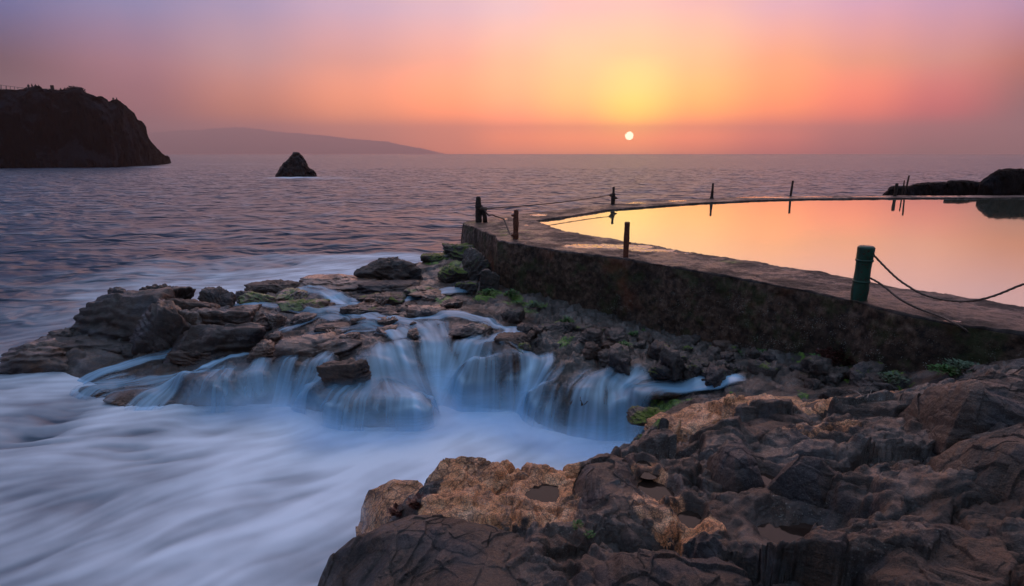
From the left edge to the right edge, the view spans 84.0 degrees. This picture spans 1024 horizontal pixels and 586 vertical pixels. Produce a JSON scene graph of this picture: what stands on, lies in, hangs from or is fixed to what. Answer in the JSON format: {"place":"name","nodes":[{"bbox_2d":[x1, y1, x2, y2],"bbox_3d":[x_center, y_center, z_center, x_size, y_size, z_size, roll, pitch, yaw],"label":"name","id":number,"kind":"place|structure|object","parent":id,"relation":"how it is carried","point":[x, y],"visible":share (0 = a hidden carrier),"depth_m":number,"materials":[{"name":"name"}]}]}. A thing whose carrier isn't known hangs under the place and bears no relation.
{"place":"outdoors","nodes":[
{"label":"outdoors","id":0,"kind":"place"},
{"bbox_2d":[0,86,170,167],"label":"headland","id":1,"kind":"structure","parent":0,"point":[72,127],"depth_m":168.75,"materials":[{"name":"stone"}]},
{"bbox_2d":[147,127,443,153],"bbox_3d":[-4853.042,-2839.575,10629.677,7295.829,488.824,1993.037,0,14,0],"label":"distant island","id":2,"kind":"structure","parent":0,"point":[236,140],"depth_m":10083.19,"materials":[{"name":"stone"}]},
{"bbox_2d":[0,154,1023,585],"bbox_3d":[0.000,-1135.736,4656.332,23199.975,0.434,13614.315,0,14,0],"label":"sea","id":3,"kind":"structure","parent":0,"point":[96,492],"depth_m":15.90,"materials":[{"name":"liquid"}]},
{"bbox_2d":[103,384,175,406],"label":"boulder","id":4,"kind":"object","parent":3,"relation":"in","point":[125,396],"visible":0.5,"depth_m":9.44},
{"bbox_2d":[275,152,316,176],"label":"sea stack","id":5,"kind":"object","parent":3,"relation":"in","point":[295,164],"visible":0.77,"depth_m":103.70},
{"bbox_2d":[463,354,525,403],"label":"waterfall","id":6,"kind":"object","parent":3,"relation":"in","point":[501,373],"visible":0.71,"depth_m":9.25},
{"bbox_2d":[461,195,1023,243],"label":"sea wall","id":7,"kind":"structure","parent":3,"relation":"on","point":[551,215],"depth_m":24.16,"materials":[{"name":"concrete"}]},
{"bbox_2d":[475,196,486,222],"bbox_3d":[-0.923,-2.498,17.102,0.373,0.807,0.238,0,14,0],"label":"mooring post","id":8,"kind":"object","parent":7,"relation":"on","point":[479,211],"visible":0.94,"depth_m":17.06,"materials":[{"name":"wood"}]},
{"bbox_2d":[883,182,946,195],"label":"rock outcrop","id":9,"kind":"object","parent":3,"relation":"on","point":[929,189],"visible":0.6,"depth_m":31.79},
{"bbox_2d":[945,180,979,195],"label":"rock outcrop","id":10,"kind":"object","parent":3,"relation":"on","point":[961,187],"visible":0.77,"depth_m":30.76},
{"bbox_2d":[977,168,1023,195],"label":"rock outcrop","id":11,"kind":"object","parent":3,"relation":"on","point":[1005,181],"visible":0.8,"depth_m":29.03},
{"bbox_2d":[0,0,1023,153],"label":"sky","id":12,"kind":"structure","parent":0,"point":[442,76],"materials":[{"name":"orange"}]},
{"bbox_2d":[62,258,1023,585],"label":"rocky shore","id":13,"kind":"structure","parent":0,"point":[866,448],"depth_m":5.02,"materials":[{"name":"stone"}]},
{"bbox_2d":[0,336,69,374],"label":"boulder","id":14,"kind":"object","parent":13,"relation":"on","point":[37,356],"visible":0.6,"depth_m":10.77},
{"bbox_2d":[38,329,128,352],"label":"boulder","id":15,"kind":"object","parent":13,"relation":"on","point":[83,341],"visible":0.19,"depth_m":11.33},
{"bbox_2d":[39,327,82,338],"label":"boulder","id":16,"kind":"object","parent":15,"relation":"on","point":[64,333],"visible":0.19,"depth_m":11.57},
{"bbox_2d":[78,383,122,397],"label":"flowing water","id":17,"kind":"structure","parent":13,"relation":"on","point":[103,390],"depth_m":9.84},
{"bbox_2d":[69,287,180,340],"bbox_3d":[-8.196,0.676,12.015,2.367,1.528,1.270,0,14,0],"label":"boulder","id":18,"kind":"object","parent":13,"relation":"on","point":[115,316],"visible":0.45,"depth_m":11.65,"materials":[{"name":"stone"}]},
{"bbox_2d":[119,343,134,358],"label":"boulder","id":19,"kind":"object","parent":13,"relation":"on","point":[125,349],"visible":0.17,"depth_m":11.07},
{"bbox_2d":[129,299,191,354],"bbox_3d":[-6.823,0.869,11.189,1.398,1.467,0.707,0,14,0],"label":"boulder","id":20,"kind":"object","parent":13,"relation":"on","point":[160,323],"visible":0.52,"depth_m":10.91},
{"bbox_2d":[139,283,195,298],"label":"boulder","id":21,"kind":"object","parent":13,"relation":"on","point":[187,292],"visible":0.29,"depth_m":12.32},
{"bbox_2d":[178,307,202,324],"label":"boulder","id":22,"kind":"object","parent":13,"relation":"on","point":[191,316],"visible":0.15,"depth_m":11.09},
{"bbox_2d":[167,350,215,365],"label":"boulder","id":23,"kind":"object","parent":13,"relation":"on","point":[181,357],"visible":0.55,"depth_m":10.38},
{"bbox_2d":[165,298,219,309],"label":"boulder","id":24,"kind":"object","parent":13,"relation":"on","point":[183,304],"visible":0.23,"depth_m":11.78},
{"bbox_2d":[163,322,265,363],"bbox_3d":[-5.561,1.066,10.768,1.948,1.004,0.836,0,14,0],"label":"boulder","id":25,"kind":"object","parent":13,"relation":"on","point":[219,341],"visible":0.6,"depth_m":10.46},
{"bbox_2d":[197,286,235,306],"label":"boulder","id":26,"kind":"object","parent":13,"relation":"on","point":[220,296],"visible":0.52,"depth_m":12.83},
{"bbox_2d":[175,369,274,406],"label":"waterfall","id":27,"kind":"structure","parent":13,"relation":"on","point":[228,387],"depth_m":9.42,"materials":[{"name":"liquid"}]},
{"bbox_2d":[196,304,261,325],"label":"boulder","id":28,"kind":"object","parent":13,"relation":"on","point":[227,314],"visible":0.32,"depth_m":11.14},
{"bbox_2d":[236,291,276,305],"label":"boulder","id":29,"kind":"object","parent":13,"relation":"on","point":[249,296],"visible":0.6,"depth_m":12.91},
{"bbox_2d":[246,339,274,361],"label":"boulder","id":30,"kind":"object","parent":13,"relation":"on","point":[263,349],"visible":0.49,"depth_m":10.08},
{"bbox_2d":[252,311,269,330],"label":"boulder","id":31,"kind":"object","parent":13,"relation":"on","point":[260,317],"visible":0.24,"depth_m":11.36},
{"bbox_2d":[244,279,300,293],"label":"boulder","id":32,"kind":"object","parent":13,"relation":"on","point":[270,286],"visible":0.58,"depth_m":14.02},
{"bbox_2d":[267,313,286,329],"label":"boulder","id":33,"kind":"object","parent":13,"relation":"on","point":[276,321],"visible":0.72,"depth_m":11.53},
{"bbox_2d":[276,287,307,300],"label":"boulder","id":34,"kind":"object","parent":13,"relation":"on","point":[288,294],"visible":0.63,"depth_m":13.33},
{"bbox_2d":[276,298,330,312],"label":"boulder","id":35,"kind":"object","parent":13,"relation":"on","point":[296,306],"visible":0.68,"depth_m":12.38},
{"bbox_2d":[290,312,318,326],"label":"shelf stone","id":36,"kind":"object","parent":13,"relation":"on","point":[300,319],"visible":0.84,"depth_m":11.77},
{"bbox_2d":[302,384,329,411],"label":"waterfall","id":37,"kind":"object","parent":13,"relation":"on","point":[312,400],"visible":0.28,"depth_m":9.16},
{"bbox_2d":[273,332,361,361],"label":"boulder","id":38,"kind":"object","parent":13,"relation":"on","point":[308,345],"visible":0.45,"depth_m":9.94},
{"bbox_2d":[314,322,350,332],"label":"boulder","id":39,"kind":"object","parent":13,"relation":"on","point":[321,328],"visible":0.74,"depth_m":11.16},
{"bbox_2d":[297,274,379,290],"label":"boulder","id":40,"kind":"object","parent":13,"relation":"on","point":[341,282],"visible":0.84,"depth_m":14.01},
{"bbox_2d":[316,358,373,387],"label":"boulder","id":41,"kind":"object","parent":13,"relation":"on","point":[350,372],"visible":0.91,"depth_m":9.03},
{"bbox_2d":[339,304,362,317],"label":"shelf stone","id":42,"kind":"object","parent":13,"relation":"on","point":[345,310],"visible":0.48,"depth_m":11.89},
{"bbox_2d":[316,380,433,427],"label":"waterfall","id":43,"kind":"object","parent":13,"relation":"on","point":[376,404],"visible":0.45,"depth_m":8.67,"materials":[{"name":"liquid"}]},
{"bbox_2d":[363,292,390,305],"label":"shelf stone","id":44,"kind":"object","parent":13,"relation":"on","point":[373,298],"visible":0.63,"depth_m":12.55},
{"bbox_2d":[359,306,400,314],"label":"boulder","id":45,"kind":"object","parent":13,"relation":"on","point":[376,309],"visible":0.5,"depth_m":11.86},
{"bbox_2d":[356,291,407,305],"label":"boulder","id":46,"kind":"object","parent":13,"relation":"on","point":[395,298],"visible":0.5,"depth_m":12.76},
{"bbox_2d":[373,325,399,337],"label":"shelf stone","id":47,"kind":"object","parent":13,"relation":"on","point":[379,331],"visible":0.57,"depth_m":10.53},
{"bbox_2d":[374,315,399,326],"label":"shelf stone","id":48,"kind":"object","parent":13,"relation":"on","point":[385,321],"visible":0.68,"depth_m":11.08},
{"bbox_2d":[353,256,422,279],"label":"boulder","id":49,"kind":"object","parent":13,"relation":"on","point":[392,268],"visible":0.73,"depth_m":14.27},
{"bbox_2d":[357,279,419,293],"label":"boulder","id":50,"kind":"object","parent":13,"relation":"on","point":[376,286],"visible":0.57,"depth_m":13.41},
{"bbox_2d":[355,479,422,535],"bbox_3d":[-1.144,2.597,5.618,1.139,1.530,0.995,0,14,0],"label":"boulder","id":51,"kind":"object","parent":13,"relation":"on","point":[379,500],"visible":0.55,"depth_m":5.62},
{"bbox_2d":[77,285,741,441],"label":"cascade water","id":52,"kind":"structure","parent":13,"relation":"on","point":[414,412],"depth_m":9.19,"materials":[{"name":"liquid"}]},
{"bbox_2d":[403,285,435,296],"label":"boulder","id":53,"kind":"object","parent":13,"relation":"on","point":[408,290],"visible":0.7,"depth_m":13.17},
{"bbox_2d":[406,305,446,319],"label":"boulder","id":54,"kind":"object","parent":13,"relation":"on","point":[414,311],"visible":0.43,"depth_m":11.43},
{"bbox_2d":[408,289,455,297],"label":"boulder","id":55,"kind":"object","parent":13,"relation":"on","point":[420,293],"visible":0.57,"depth_m":12.89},
{"bbox_2d":[420,252,449,261],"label":"boulder","id":56,"kind":"object","parent":13,"relation":"on","point":[431,257],"visible":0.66,"depth_m":15.86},
{"bbox_2d":[318,514,585,585],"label":"boulder","id":57,"kind":"object","parent":13,"relation":"on","point":[427,550],"visible":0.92,"depth_m":4.05,"materials":[{"name":"stone"}]},
{"bbox_2d":[437,265,467,283],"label":"boulder","id":58,"kind":"object","parent":13,"relation":"on","point":[447,274],"visible":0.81,"depth_m":13.97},
{"bbox_2d":[442,243,474,260],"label":"boulder","id":59,"kind":"object","parent":13,"relation":"on","point":[455,251],"visible":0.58,"depth_m":15.94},
{"bbox_2d":[454,280,478,294],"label":"boulder","id":60,"kind":"object","parent":13,"relation":"on","point":[469,287],"visible":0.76,"depth_m":13.03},
{"bbox_2d":[427,456,513,494],"bbox_3d":[-0.385,2.287,5.413,1.002,1.374,0.667,0,14,0],"label":"boulder","id":61,"kind":"object","parent":13,"relation":"on","point":[472,466],"visible":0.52,"depth_m":5.40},
{"bbox_2d":[448,322,493,337],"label":"boulder","id":62,"kind":"object","parent":13,"relation":"on","point":[475,330],"visible":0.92,"depth_m":10.33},
{"bbox_2d":[462,247,491,280],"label":"boulder","id":63,"kind":"object","parent":13,"relation":"on","point":[475,263],"visible":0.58,"depth_m":14.14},
{"bbox_2d":[479,269,499,291],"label":"boulder","id":64,"kind":"object","parent":13,"relation":"on","point":[489,279],"visible":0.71,"depth_m":13.20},
{"bbox_2d":[494,332,528,347],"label":"boulder","id":65,"kind":"object","parent":13,"relation":"on","point":[514,339],"visible":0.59,"depth_m":9.86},
{"bbox_2d":[500,307,525,320],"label":"rubble stone","id":66,"kind":"object","parent":13,"relation":"on","point":[518,310],"visible":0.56,"depth_m":11.28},
{"bbox_2d":[525,484,559,502],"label":"tide pool","id":67,"kind":"structure","parent":13,"relation":"on","point":[547,493],"depth_m":4.95,"materials":[{"name":"black liquid"}]},
{"bbox_2d":[532,383,560,423],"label":"waterfall","id":68,"kind":"structure","parent":13,"relation":"on","point":[546,395],"depth_m":8.69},
{"bbox_2d":[541,321,569,333],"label":"boulder","id":69,"kind":"object","parent":13,"relation":"on","point":[558,325],"visible":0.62,"depth_m":10.25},
{"bbox_2d":[574,327,603,348],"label":"boulder","id":70,"kind":"object","parent":13,"relation":"on","point":[591,335],"visible":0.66,"depth_m":9.53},
{"bbox_2d":[581,341,601,359],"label":"rubble stone","id":71,"kind":"object","parent":13,"relation":"on","point":[591,350],"visible":0.95,"depth_m":9.20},
{"bbox_2d":[597,348,608,366],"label":"rubble stone","id":72,"kind":"object","parent":13,"relation":"on","point":[603,356],"visible":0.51,"depth_m":8.97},
{"bbox_2d":[604,327,628,343],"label":"rubble stone","id":73,"kind":"object","parent":13,"relation":"on","point":[617,334],"visible":0.55,"depth_m":9.90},
{"bbox_2d":[608,343,631,375],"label":"rubble stone","id":74,"kind":"object","parent":13,"relation":"on","point":[618,352],"visible":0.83,"depth_m":8.72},
{"bbox_2d":[572,453,673,552],"bbox_3d":[0.790,2.034,4.574,0.785,1.213,1.582,-2,14,-6],"label":"boulder","id":75,"kind":"object","parent":13,"relation":"on","point":[593,474],"visible":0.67,"depth_m":4.45,"materials":[{"name":"stone"}]},
{"bbox_2d":[617,390,641,411],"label":"waterfall","id":76,"kind":"structure","parent":13,"relation":"on","point":[634,399],"depth_m":8.35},
{"bbox_2d":[626,405,664,425],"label":"boulder","id":77,"kind":"object","parent":13,"relation":"on","point":[638,415],"visible":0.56,"depth_m":7.07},
{"bbox_2d":[636,331,654,344],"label":"rubble stone","id":78,"kind":"object","parent":13,"relation":"on","point":[647,336],"visible":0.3,"depth_m":9.94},
{"bbox_2d":[636,460,659,478],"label":"tide pool","id":79,"kind":"structure","parent":13,"relation":"on","point":[646,475],"depth_m":4.75,"materials":[{"name":"black liquid"}]},
{"bbox_2d":[637,479,674,500],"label":"tide pool","id":80,"kind":"structure","parent":13,"relation":"on","point":[656,491],"depth_m":4.61,"materials":[{"name":"black liquid"}]},
{"bbox_2d":[635,388,682,399],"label":"flowing water","id":81,"kind":"structure","parent":13,"relation":"on","point":[652,394],"depth_m":8.25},
{"bbox_2d":[644,412,686,438],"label":"boulder","id":82,"kind":"object","parent":13,"relation":"on","point":[671,419],"visible":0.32,"depth_m":6.60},
{"bbox_2d":[647,362,683,380],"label":"boulder","id":83,"kind":"object","parent":13,"relation":"on","point":[660,371],"visible":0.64,"depth_m":8.45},
{"bbox_2d":[591,552,752,585],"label":"boulder","id":84,"kind":"object","parent":13,"relation":"on","point":[643,569],"visible":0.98,"depth_m":3.12,"materials":[{"name":"stone"}]},
{"bbox_2d":[659,345,684,380],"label":"rubble stone","id":85,"kind":"object","parent":13,"relation":"on","point":[670,357],"visible":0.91,"depth_m":8.37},
{"bbox_2d":[673,334,700,345],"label":"rubble stone","id":86,"kind":"object","parent":13,"relation":"on","point":[694,339],"visible":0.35,"depth_m":9.70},
{"bbox_2d":[677,511,700,527],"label":"tide pool","id":87,"kind":"structure","parent":13,"relation":"on","point":[689,519],"depth_m":4.17,"materials":[{"name":"black liquid"}]},
{"bbox_2d":[683,364,703,380],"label":"rubble stone","id":88,"kind":"object","parent":13,"relation":"on","point":[691,372],"visible":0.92,"depth_m":8.35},
{"bbox_2d":[689,531,731,561],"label":"boulder","id":89,"kind":"object","parent":13,"relation":"on","point":[706,545],"visible":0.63,"depth_m":3.43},
{"bbox_2d":[704,363,722,389],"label":"rubble stone","id":90,"kind":"object","parent":13,"relation":"on","point":[714,377],"visible":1,"depth_m":8.05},
{"bbox_2d":[701,367,731,376],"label":"boulder","id":91,"kind":"object","parent":13,"relation":"on","point":[703,372],"visible":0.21,"depth_m":8.27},
{"bbox_2d":[707,439,766,493],"bbox_3d":[1.835,1.670,4.660,0.566,0.902,0.784,0,14,0],"label":"boulder","id":92,"kind":"object","parent":13,"relation":"on","point":[732,466],"visible":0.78,"depth_m":4.48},
{"bbox_2d":[461,220,1023,372],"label":"pool wall","id":93,"kind":"structure","parent":13,"relation":"on","point":[743,303],"depth_m":9.53,"materials":[{"name":"concrete"}]},
{"bbox_2d":[511,209,518,239],"bbox_3d":[0.074,-1.637,13.705,0.190,0.748,0.160,0,14,0],"label":"mooring post","id":94,"kind":"object","parent":93,"relation":"on","point":[515,234],"visible":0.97,"depth_m":13.65,"materials":[{"name":"wood"}]},
{"bbox_2d":[623,222,630,257],"bbox_3d":[2.278,-1.036,11.247,0.146,0.744,0.116,0,14,0],"label":"mooring post","id":95,"kind":"object","parent":93,"relation":"on","point":[626,242],"visible":0.97,"depth_m":11.20,"materials":[{"name":"wood"}]},
{"bbox_2d":[850,245,875,300],"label":"green bollard","id":96,"kind":"object","parent":93,"relation":"on","point":[861,281],"visible":0.98,"depth_m":7.90,"materials":[{"name":"metal"}]},
{"bbox_2d":[870,277,967,331],"bbox_3d":[5.561,0.323,7.053,2.152,0.712,0.659,12,18,40],"label":"rope","id":97,"kind":"object","parent":96,"relation":"attached to","point":[916,307],"visible":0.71,"depth_m":7.39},
{"bbox_2d":[874,254,1023,302],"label":"rope","id":98,"kind":"object","parent":96,"relation":"attached to","point":[937,298],"visible":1,"depth_m":7.32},
{"bbox_2d":[747,359,781,380],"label":"rubble stone","id":99,"kind":"object","parent":13,"relation":"on","point":[765,367],"visible":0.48,"depth_m":8.04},
{"bbox_2d":[757,523,785,543],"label":"tide pool","id":100,"kind":"structure","parent":13,"relation":"on","point":[769,531],"depth_m":3.83,"materials":[{"name":"black liquid"}]},
{"bbox_2d":[751,421,796,429],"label":"boulder","id":101,"kind":"object","parent":13,"relation":"on","point":[771,425],"visible":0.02,"depth_m":5.70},
{"bbox_2d":[775,523,812,542],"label":"tide pool","id":102,"kind":"structure","parent":13,"relation":"on","point":[790,533],"depth_m":3.89,"materials":[{"name":"black liquid"}]},
{"bbox_2d":[767,454,842,508],"bbox_3d":[2.249,1.707,4.234,0.690,0.987,0.802,-12,18,-40],"label":"boulder","id":103,"kind":"object","parent":13,"relation":"on","point":[805,479],"visible":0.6,"depth_m":4.13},
{"bbox_2d":[804,378,823,389],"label":"rubble stone","id":104,"kind":"object","parent":13,"relation":"on","point":[814,384],"visible":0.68,"depth_m":7.45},
{"bbox_2d":[800,355,831,378],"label":"rubble stone","id":105,"kind":"object","parent":13,"relation":"on","point":[814,365],"visible":0.64,"depth_m":7.76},
{"bbox_2d":[821,362,835,374],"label":"rubble stone","id":106,"kind":"object","parent":13,"relation":"on","point":[831,370],"visible":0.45,"depth_m":7.70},
{"bbox_2d":[820,370,845,387],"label":"rubble stone","id":107,"kind":"object","parent":13,"relation":"on","point":[834,379],"visible":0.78,"depth_m":7.59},
{"bbox_2d":[815,346,855,367],"bbox_3d":[4.757,0.874,8.232,0.683,0.249,0.687,0,14,0],"label":"plant","id":108,"kind":"object","parent":13,"relation":"on","point":[836,359],"visible":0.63,"depth_m":8.14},
{"bbox_2d":[817,385,856,399],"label":"boulder","id":109,"kind":"object","parent":13,"relation":"on","point":[829,393],"visible":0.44,"depth_m":6.98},
{"bbox_2d":[849,369,864,385],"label":"rubble stone","id":110,"kind":"object","parent":13,"relation":"on","point":[855,375],"visible":0.46,"depth_m":7.34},
{"bbox_2d":[848,360,885,384],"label":"rubble stone","id":111,"kind":"object","parent":13,"relation":"on","point":[870,366],"visible":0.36,"depth_m":7.45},
{"bbox_2d":[864,372,887,382],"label":"rubble stone","id":112,"kind":"object","parent":13,"relation":"on","point":[870,377],"visible":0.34,"depth_m":7.17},
{"bbox_2d":[877,371,910,383],"bbox_3d":[4.784,1.036,7.109,0.356,0.120,0.380,4,14,16],"label":"plant","id":113,"kind":"object","parent":13,"relation":"on","point":[890,374],"visible":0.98,"depth_m":7.11,"materials":[{"name":"green plant"}]},
{"bbox_2d":[836,518,1018,585],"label":"boulder","id":114,"kind":"object","parent":13,"relation":"on","point":[977,560],"visible":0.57,"depth_m":2.91,"materials":[{"name":"stone"}]},
{"bbox_2d":[926,363,960,377],"bbox_3d":[5.088,0.890,6.692,0.366,0.110,0.364,-5,15,-20],"label":"plant","id":115,"kind":"object","parent":13,"relation":"on","point":[947,369],"visible":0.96,"depth_m":6.69,"materials":[{"name":"green plant"}]},
{"bbox_2d":[940,358,979,373],"bbox_3d":[5.312,0.859,6.685,0.454,0.108,0.452,3,14,13],"label":"plant","id":116,"kind":"object","parent":13,"relation":"on","point":[965,364],"visible":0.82,"depth_m":6.71,"materials":[{"name":"green plant"}]},
{"bbox_2d":[897,365,1023,456],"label":"boulder","id":117,"kind":"object","parent":13,"relation":"on","point":[949,415],"visible":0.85,"depth_m":4.97,"materials":[{"name":"stone"}]},
{"bbox_2d":[926,423,1023,506],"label":"boulder","id":118,"kind":"object","parent":13,"relation":"on","point":[994,460],"visible":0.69,"depth_m":3.57,"materials":[{"name":"stone"}]},
{"bbox_2d":[538,198,1023,306],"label":"pool water","id":119,"kind":"structure","parent":0,"point":[970,248],"depth_m":14.87,"materials":[{"name":"orange liquid"}]},
{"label":"rubble stone","id":120,"kind":"object","parent":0,"visible":0},
{"bbox_2d":[647,340,669,360],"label":"rubble stone","id":121,"kind":"object","parent":120,"relation":"on","point":[654,350],"visible":0.56,"depth_m":9.03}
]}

